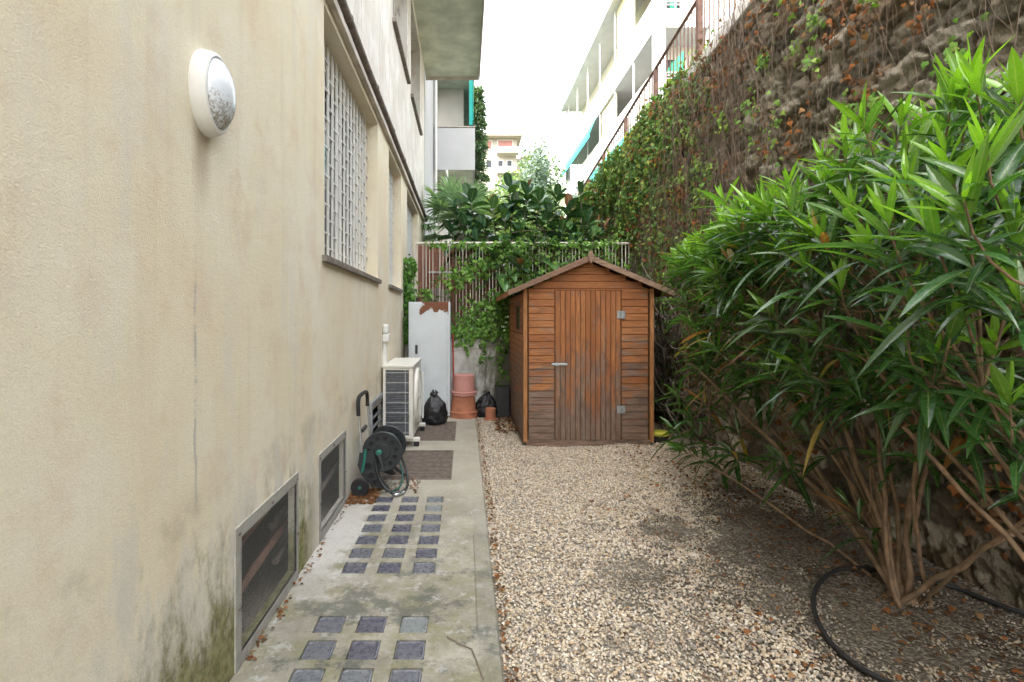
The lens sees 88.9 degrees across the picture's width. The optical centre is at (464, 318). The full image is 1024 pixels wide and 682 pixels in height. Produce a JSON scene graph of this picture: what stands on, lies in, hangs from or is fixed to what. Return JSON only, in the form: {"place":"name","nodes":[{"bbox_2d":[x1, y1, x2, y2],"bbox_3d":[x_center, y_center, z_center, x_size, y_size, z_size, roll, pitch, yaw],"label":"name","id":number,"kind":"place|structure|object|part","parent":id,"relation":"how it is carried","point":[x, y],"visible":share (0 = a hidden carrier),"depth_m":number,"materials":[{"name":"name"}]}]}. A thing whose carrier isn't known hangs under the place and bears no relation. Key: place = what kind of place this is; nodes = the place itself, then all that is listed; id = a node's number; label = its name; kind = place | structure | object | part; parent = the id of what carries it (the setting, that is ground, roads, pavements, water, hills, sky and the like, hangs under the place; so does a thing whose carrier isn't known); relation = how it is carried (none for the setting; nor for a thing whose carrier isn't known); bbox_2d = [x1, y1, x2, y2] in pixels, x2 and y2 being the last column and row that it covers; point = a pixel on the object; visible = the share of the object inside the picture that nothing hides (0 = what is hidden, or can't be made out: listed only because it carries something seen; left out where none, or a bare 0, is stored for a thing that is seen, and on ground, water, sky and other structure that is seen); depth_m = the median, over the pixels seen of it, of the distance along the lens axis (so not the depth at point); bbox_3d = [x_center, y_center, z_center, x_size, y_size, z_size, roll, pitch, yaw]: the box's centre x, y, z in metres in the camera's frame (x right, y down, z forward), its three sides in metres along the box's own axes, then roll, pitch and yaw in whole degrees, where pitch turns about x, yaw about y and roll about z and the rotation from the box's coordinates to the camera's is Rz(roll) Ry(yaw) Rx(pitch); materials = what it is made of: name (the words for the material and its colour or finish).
{"place":"outdoors","nodes":[
{"label":"outdoors","id":0,"kind":"place"},
{"bbox_2d":[242,411,377,633],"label":"ground","id":1,"kind":"structure","parent":0,"point":[261,532],"depth_m":3.32,"materials":[{"name":"soil"}]},
{"bbox_2d":[0,0,484,681],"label":"apartment building","id":2,"kind":"structure","parent":1,"relation":"on","point":[192,318],"depth_m":1.75,"materials":[{"name":"beige paint"}]},
{"bbox_2d":[188,49,235,137],"bbox_3d":[-0.889,-0.810,1.880,0.101,0.307,0.226,0,0,0],"label":"wall lamp","id":3,"kind":"object","parent":2,"relation":"attached to","point":[212,92],"visible":1,"depth_m":1.81,"materials":[{"name":"white paint"}]},
{"bbox_2d":[322,38,381,283],"bbox_3d":[-1.073,-1.237,4.545,0.335,1.725,2.250,0,0,0],"label":"window","id":4,"kind":"structure","parent":2,"relation":"in","point":[341,132],"depth_m":4.67,"materials":[{"name":"white paint"}]},
{"bbox_2d":[382,324,389,363],"bbox_3d":[-0.902,0.761,5.980,0.074,1.381,0.140,0,0,0],"label":"conduit","id":5,"kind":"object","parent":2,"relation":"attached to","point":[385,337],"visible":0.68,"depth_m":5.95,"materials":[{"name":"white paint"}]},
{"bbox_2d":[388,168,403,292],"bbox_3d":[-1.073,-1.237,7.050,0.335,1.725,1.340,0,0,0],"label":"window","id":6,"kind":"structure","parent":2,"relation":"in","point":[390,285],"depth_m":7.39,"materials":[{"name":"white paint"}]},
{"bbox_2d":[392,0,410,83],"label":"window","id":7,"kind":"structure","parent":2,"relation":"in","point":[394,19],"depth_m":7.46,"materials":[{"name":"white paint"}]},
{"bbox_2d":[403,254,417,357],"bbox_3d":[-0.852,0.178,7.993,0.257,2.344,0.306,0,0,0],"label":"corner creeper","id":8,"kind":"object","parent":2,"relation":"attached to","point":[410,270],"visible":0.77,"depth_m":7.92,"materials":[{"name":"green plant"}]},
{"bbox_2d":[407,204,417,298],"bbox_3d":[-1.073,-1.237,9.425,0.335,1.725,2.050,0,0,0],"label":"window","id":9,"kind":"structure","parent":2,"relation":"in","point":[409,214],"depth_m":9.84,"materials":[{"name":"white paint"}]},
{"bbox_2d":[411,94,422,135],"bbox_3d":[-1.057,-4.720,9.980,0.345,1.760,1.920,0,0,0],"label":"window","id":10,"kind":"structure","parent":2,"relation":"in","point":[412,95],"depth_m":9.80,"materials":[{"name":"white paint"}]},
{"bbox_2d":[405,338,509,403],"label":"wall","id":11,"kind":"structure","parent":1,"relation":"on","point":[487,375],"depth_m":8.12,"materials":[{"name":"white paint"}]},
{"bbox_2d":[430,288,448,301],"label":"grey planks","id":12,"kind":"object","parent":11,"relation":"on","point":[443,295],"visible":0.22,"depth_m":8.42,"materials":[{"name":"grey wood"}]},
{"bbox_2d":[413,242,631,335],"bbox_3d":[0.905,0.113,8.180,3.431,2.634,0.042,0,0,0],"label":"fence","id":13,"kind":"object","parent":11,"relation":"on","point":[489,243],"visible":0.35,"depth_m":8.18,"materials":[{"name":"brown metal"}]},
{"bbox_2d":[416,203,638,384],"bbox_3d":[1.193,-0.329,8.119,3.908,2.938,0.245,0,0,0],"label":"fence creeper","id":14,"kind":"object","parent":13,"relation":"attached to","point":[483,325],"visible":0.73,"depth_m":8.09,"materials":[{"name":"green plant"}]},
{"bbox_2d":[418,245,499,337],"bbox_3d":[-0.100,-0.200,8.895,1.401,2.100,0.090,0,0,0],"label":"wooden panel","id":15,"kind":"object","parent":1,"relation":"on","point":[474,294],"visible":0.12,"depth_m":8.88,"materials":[{"name":"brown wood"}]},
{"bbox_2d":[421,171,503,250],"bbox_3d":[-0.175,-0.891,11.607,2.484,4.683,2.407,0,0,0],"label":"fan palm","id":16,"kind":"object","parent":1,"relation":"on","point":[439,202],"visible":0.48,"depth_m":11.32,"materials":[{"name":"green plant"}]},
{"bbox_2d":[466,83,491,246],"bbox_3d":[0.568,-5.184,23.972,1.870,11.269,1.932,0,0,0],"label":"conifer","id":17,"kind":"object","parent":1,"relation":"on","point":[480,123],"visible":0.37,"depth_m":23.80,"materials":[{"name":"green plant"}]},
{"bbox_2d":[455,191,529,240],"bbox_3d":[0.805,-1.089,14.957,2.532,5.077,2.788,0,0,0],"label":"fan palm","id":18,"kind":"object","parent":1,"relation":"on","point":[494,212],"visible":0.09,"depth_m":14.60,"materials":[{"name":"green plant"}]},
{"bbox_2d":[494,220,532,263],"bbox_3d":[1.252,-0.536,13.495,3.299,3.973,2.488,0,0,0],"label":"shrub","id":19,"kind":"object","parent":1,"relation":"on","point":[502,231],"depth_m":13.02,"materials":[{"name":"green plant"}]},
{"bbox_2d":[436,172,617,327],"bbox_3d":[1.046,-0.510,8.616,3.072,3.927,1.544,0,0,0],"label":"rubber plant","id":20,"kind":"object","parent":1,"relation":"on","point":[505,210],"visible":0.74,"depth_m":8.60,"materials":[{"name":"green plant"}]},
{"bbox_2d":[494,217,564,337],"bbox_3d":[1.022,-0.264,9.243,2.817,3.429,1.012,0,0,10],"label":"shrub","id":21,"kind":"object","parent":1,"relation":"on","point":[506,272],"visible":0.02,"depth_m":9.27,"materials":[{"name":"green plant"}]},
{"bbox_2d":[515,206,584,277],"bbox_3d":[1.987,-0.542,11.464,2.321,4.005,2.209,0,0,36],"label":"shrub","id":22,"kind":"object","parent":1,"relation":"on","point":[534,225],"visible":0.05,"depth_m":11.07,"materials":[{"name":"green plant"}]},
{"bbox_2d":[556,218,626,268],"bbox_3d":[2.405,-0.176,9.480,1.987,3.481,0.991,0,0,23],"label":"shrub","id":23,"kind":"object","parent":1,"relation":"on","point":[582,237],"visible":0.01,"depth_m":9.55,"materials":[{"name":"green plant"}]},
{"bbox_2d":[597,0,1023,609],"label":"retaining wall","id":24,"kind":"structure","parent":1,"relation":"on","point":[947,542],"depth_m":3.75,"materials":[{"name":"stone"}]},
{"bbox_2d":[577,0,740,194],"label":"railing","id":25,"kind":"object","parent":24,"relation":"on","point":[697,5],"visible":0.39,"depth_m":7.22,"materials":[{"name":"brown metal"}]},
{"bbox_2d":[566,0,1023,561],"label":"wall ivy","id":26,"kind":"object","parent":24,"relation":"attached to","point":[628,186],"depth_m":6.12,"materials":[{"name":"green plant"}]},
{"bbox_2d":[230,416,503,681],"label":"path","id":27,"kind":"structure","parent":0,"point":[400,588],"depth_m":2.71,"materials":[{"name":"concrete"}]},
{"bbox_2d":[351,390,408,495],"bbox_3d":[-0.702,1.041,4.464,0.448,0.815,0.589,0,0,0],"label":"hose reel","id":28,"kind":"object","parent":27,"relation":"on","point":[382,448],"visible":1,"depth_m":4.34,"materials":[{"name":"black plastic"}]},
{"bbox_2d":[382,358,425,445],"bbox_3d":[-0.719,0.985,6.330,0.417,0.929,1.084,0,0,0],"label":"air conditioner","id":29,"kind":"object","parent":27,"relation":"on","point":[403,389],"visible":0.92,"depth_m":5.83,"materials":[{"name":"paint"}]},
{"bbox_2d":[380,450,452,479],"bbox_3d":[-0.491,1.469,5.190,0.732,0.042,1.034,0,0,0],"label":"doormat","id":30,"kind":"object","parent":27,"relation":"on","point":[429,464],"visible":0.56,"depth_m":5.12,"materials":[{"name":"brown fabric"}]},
{"bbox_2d":[409,302,450,415],"bbox_3d":[-0.520,0.599,7.825,0.610,1.678,0.470,0,0,0],"label":"door frame","id":31,"kind":"object","parent":27,"relation":"on","point":[430,334],"visible":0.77,"depth_m":7.61,"materials":[{"name":"metal"}]},
{"bbox_3d":[-0.531,0.603,7.604,0.538,1.635,0.029,0,0,0],"label":"door","id":32,"kind":"part","parent":31,"relation":"part of","materials":[{"name":"metal"}]},
{"bbox_2d":[414,421,455,440],"bbox_3d":[-0.487,1.469,6.725,0.739,0.042,1.144,0,0,0],"label":"floor grate","id":33,"kind":"object","parent":27,"relation":"on","point":[445,431],"visible":0.57,"depth_m":6.60,"materials":[{"name":"metal"}]},
{"bbox_2d":[421,390,447,425],"bbox_3d":[-0.419,1.214,7.151,0.372,0.472,0.334,0,0,0],"label":"rubbish bag","id":34,"kind":"object","parent":33,"relation":"on","point":[435,411],"visible":0.97,"depth_m":7.03,"materials":[{"name":"black plastic"}]},
{"bbox_2d":[452,334,453,383],"bbox_3d":[-0.175,0.850,8.050,0.026,1.201,0.089,0,0,-18],"label":"red pole","id":35,"kind":"object","parent":27,"relation":"on","point":[453,354],"visible":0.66,"depth_m":8.06,"materials":[{"name":"metal"}]},
{"bbox_2d":[450,395,477,418],"bbox_3d":[-0.020,1.290,7.680,0.426,0.320,0.426,0,0,0],"label":"flower pot","id":36,"kind":"object","parent":27,"relation":"on","point":[463,407],"visible":0.81,"depth_m":7.52,"materials":[{"name":"ceramic"}]},
{"bbox_2d":[451,373,476,396],"bbox_3d":[-0.010,0.979,7.680,0.380,0.300,0.380,0,0,0],"label":"flower pot","id":37,"kind":"object","parent":36,"relation":"on","point":[464,385],"visible":1,"depth_m":7.54,"materials":[{"name":"pink ceramic"}]},
{"bbox_2d":[447,636,483,679],"bbox_3d":[0.020,1.443,2.233,0.057,0.008,0.321,0,0,-29],"label":"twig","id":38,"kind":"object","parent":27,"relation":"on","point":[469,648],"visible":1,"depth_m":2.28,"materials":[{"name":"brown wood"}]},
{"bbox_2d":[424,69,474,297],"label":"white building","id":39,"kind":"structure","parent":0,"point":[449,136],"depth_m":15.95,"materials":[{"name":"paint"}]},
{"bbox_2d":[459,185,564,330],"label":"hill","id":40,"kind":"structure","parent":0,"point":[562,202],"depth_m":92.17,"materials":[{"name":"green plant"}]},
{"bbox_2d":[488,186,504,202],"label":"hill tree","id":41,"kind":"object","parent":40,"relation":"on","point":[493,191],"visible":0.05,"depth_m":79.04,"materials":[{"name":"green plant"}]},
{"bbox_2d":[475,133,529,195],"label":"house","id":42,"kind":"structure","parent":40,"relation":"on","point":[502,153],"depth_m":100.00,"materials":[{"name":"white paint"}]},
{"bbox_2d":[486,159,491,167],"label":"window","id":43,"kind":"structure","parent":42,"relation":"in","point":[489,164],"depth_m":99.88,"materials":[{"name":"grey glass"}]},
{"bbox_2d":[487,140,491,149],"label":"window","id":44,"kind":"structure","parent":42,"relation":"in","point":[489,144],"depth_m":99.88,"materials":[{"name":"pink paint"}]},
{"bbox_2d":[497,160,502,166],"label":"window","id":45,"kind":"structure","parent":42,"relation":"in","point":[499,162],"depth_m":99.88,"materials":[{"name":"grey glass"}]},
{"bbox_2d":[497,140,512,146],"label":"window","id":46,"kind":"structure","parent":42,"relation":"in","point":[500,143],"depth_m":99.88,"materials":[{"name":"pink paint"}]},
{"bbox_2d":[506,160,511,166],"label":"window","id":47,"kind":"structure","parent":42,"relation":"in","point":[508,162],"depth_m":99.88,"materials":[{"name":"grey glass"}]},
{"bbox_2d":[560,0,739,216],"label":"white building","id":48,"kind":"structure","parent":40,"relation":"on","point":[629,43],"depth_m":27.86,"materials":[{"name":"paint"}]},
{"bbox_2d":[666,2,679,8],"bbox_3d":[9.275,-13.600,23.370,0.750,2.200,0.040,0,0,0],"label":"window","id":49,"kind":"structure","parent":48,"relation":"in","point":[667,6],"depth_m":23.35,"materials":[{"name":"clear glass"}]},
{"bbox_2d":[474,0,609,184],"label":"sky","id":50,"kind":"structure","parent":0,"point":[533,51],"materials":[{"name":"white"}]},
{"bbox_2d":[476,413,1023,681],"bbox_3d":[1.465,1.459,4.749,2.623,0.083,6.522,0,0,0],"label":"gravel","id":51,"kind":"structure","parent":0,"point":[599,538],"depth_m":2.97,"materials":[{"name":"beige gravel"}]},
{"bbox_2d":[475,389,497,417],"bbox_3d":[0.313,1.270,7.755,0.376,0.420,0.310,0,0,0],"label":"rubbish bag","id":52,"kind":"object","parent":51,"relation":"on","point":[484,400],"visible":0.73,"depth_m":7.67,"materials":[{"name":"black plastic"}]},
{"bbox_2d":[484,407,496,420],"bbox_3d":[0.370,1.385,7.500,0.206,0.190,0.206,0,0,0],"label":"flower pot","id":53,"kind":"object","parent":51,"relation":"on","point":[490,413],"visible":0.92,"depth_m":7.44,"materials":[{"name":"ceramic"}]},
{"bbox_2d":[476,414,1023,681],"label":"soil","id":54,"kind":"structure","parent":0,"point":[866,599],"depth_m":2.75,"materials":[{"name":"brown soil"}]},
{"bbox_2d":[494,385,509,417],"bbox_3d":[0.562,1.252,7.860,0.215,0.455,0.290,0,0,0],"label":"black box","id":55,"kind":"object","parent":54,"relation":"on","point":[502,396],"visible":0.87,"depth_m":7.72,"materials":[{"name":"plastic"}]},
{"bbox_2d":[496,250,673,446],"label":"garden shed","id":56,"kind":"structure","parent":54,"relation":"on","point":[581,335],"depth_m":5.99,"materials":[{"name":"brown wood"}]},
{"bbox_2d":[516,302,520,332],"bbox_3d":[0.681,-0.010,6.630,0.018,0.380,0.540,0,0,0],"label":"window","id":57,"kind":"structure","parent":56,"relation":"in","point":[518,306],"depth_m":6.63,"materials":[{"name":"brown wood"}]},
{"bbox_2d":[551,291,624,439],"bbox_3d":[1.420,0.542,5.990,0.850,1.715,0.060,0,0,0],"label":"door","id":58,"kind":"structure","parent":56,"relation":"in","point":[587,364],"depth_m":5.99,"materials":[{"name":"brown wood"}]},
{"bbox_2d":[245,416,1023,681],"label":"leaf litter","id":59,"kind":"object","parent":54,"relation":"on","point":[374,492],"visible":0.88,"depth_m":3.00,"materials":[{"name":"brown plant"}]},
{"bbox_2d":[654,430,669,442],"bbox_3d":[2.300,1.401,6.150,0.244,0.138,0.188,0,0,0],"label":"yellow tub","id":60,"kind":"object","parent":54,"relation":"on","point":[658,434],"visible":0.63,"depth_m":6.08,"materials":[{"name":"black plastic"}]},
{"bbox_2d":[649,34,1023,608],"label":"oleander","id":61,"kind":"object","parent":54,"relation":"on","point":[889,214],"visible":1,"depth_m":2.23,"materials":[{"name":"green plant"}]},
{"bbox_2d":[810,565,1023,681],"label":"garden hose","id":62,"kind":"object","parent":54,"relation":"on","point":[838,650],"visible":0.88,"depth_m":2.61,"materials":[{"name":"rubber"}]},
{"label":"street","id":63,"kind":"structure","parent":0,"visible":0},
{"bbox_2d":[493,147,567,233],"bbox_3d":[3.851,-6.546,33.740,5.477,7.994,5.408,0,0,0],"label":"tree","id":64,"kind":"object","parent":63,"relation":"on","point":[505,192],"visible":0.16,"depth_m":33.20,"materials":[{"name":"green plant"}]},
{"bbox_2d":[520,135,552,228],"bbox_3d":[4.093,-5.936,30.156,2.065,8.772,3.032,0,0,0],"label":"tree","id":65,"kind":"object","parent":63,"relation":"on","point":[540,178],"visible":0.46,"depth_m":29.30,"materials":[{"name":"green plant"}]}
]}

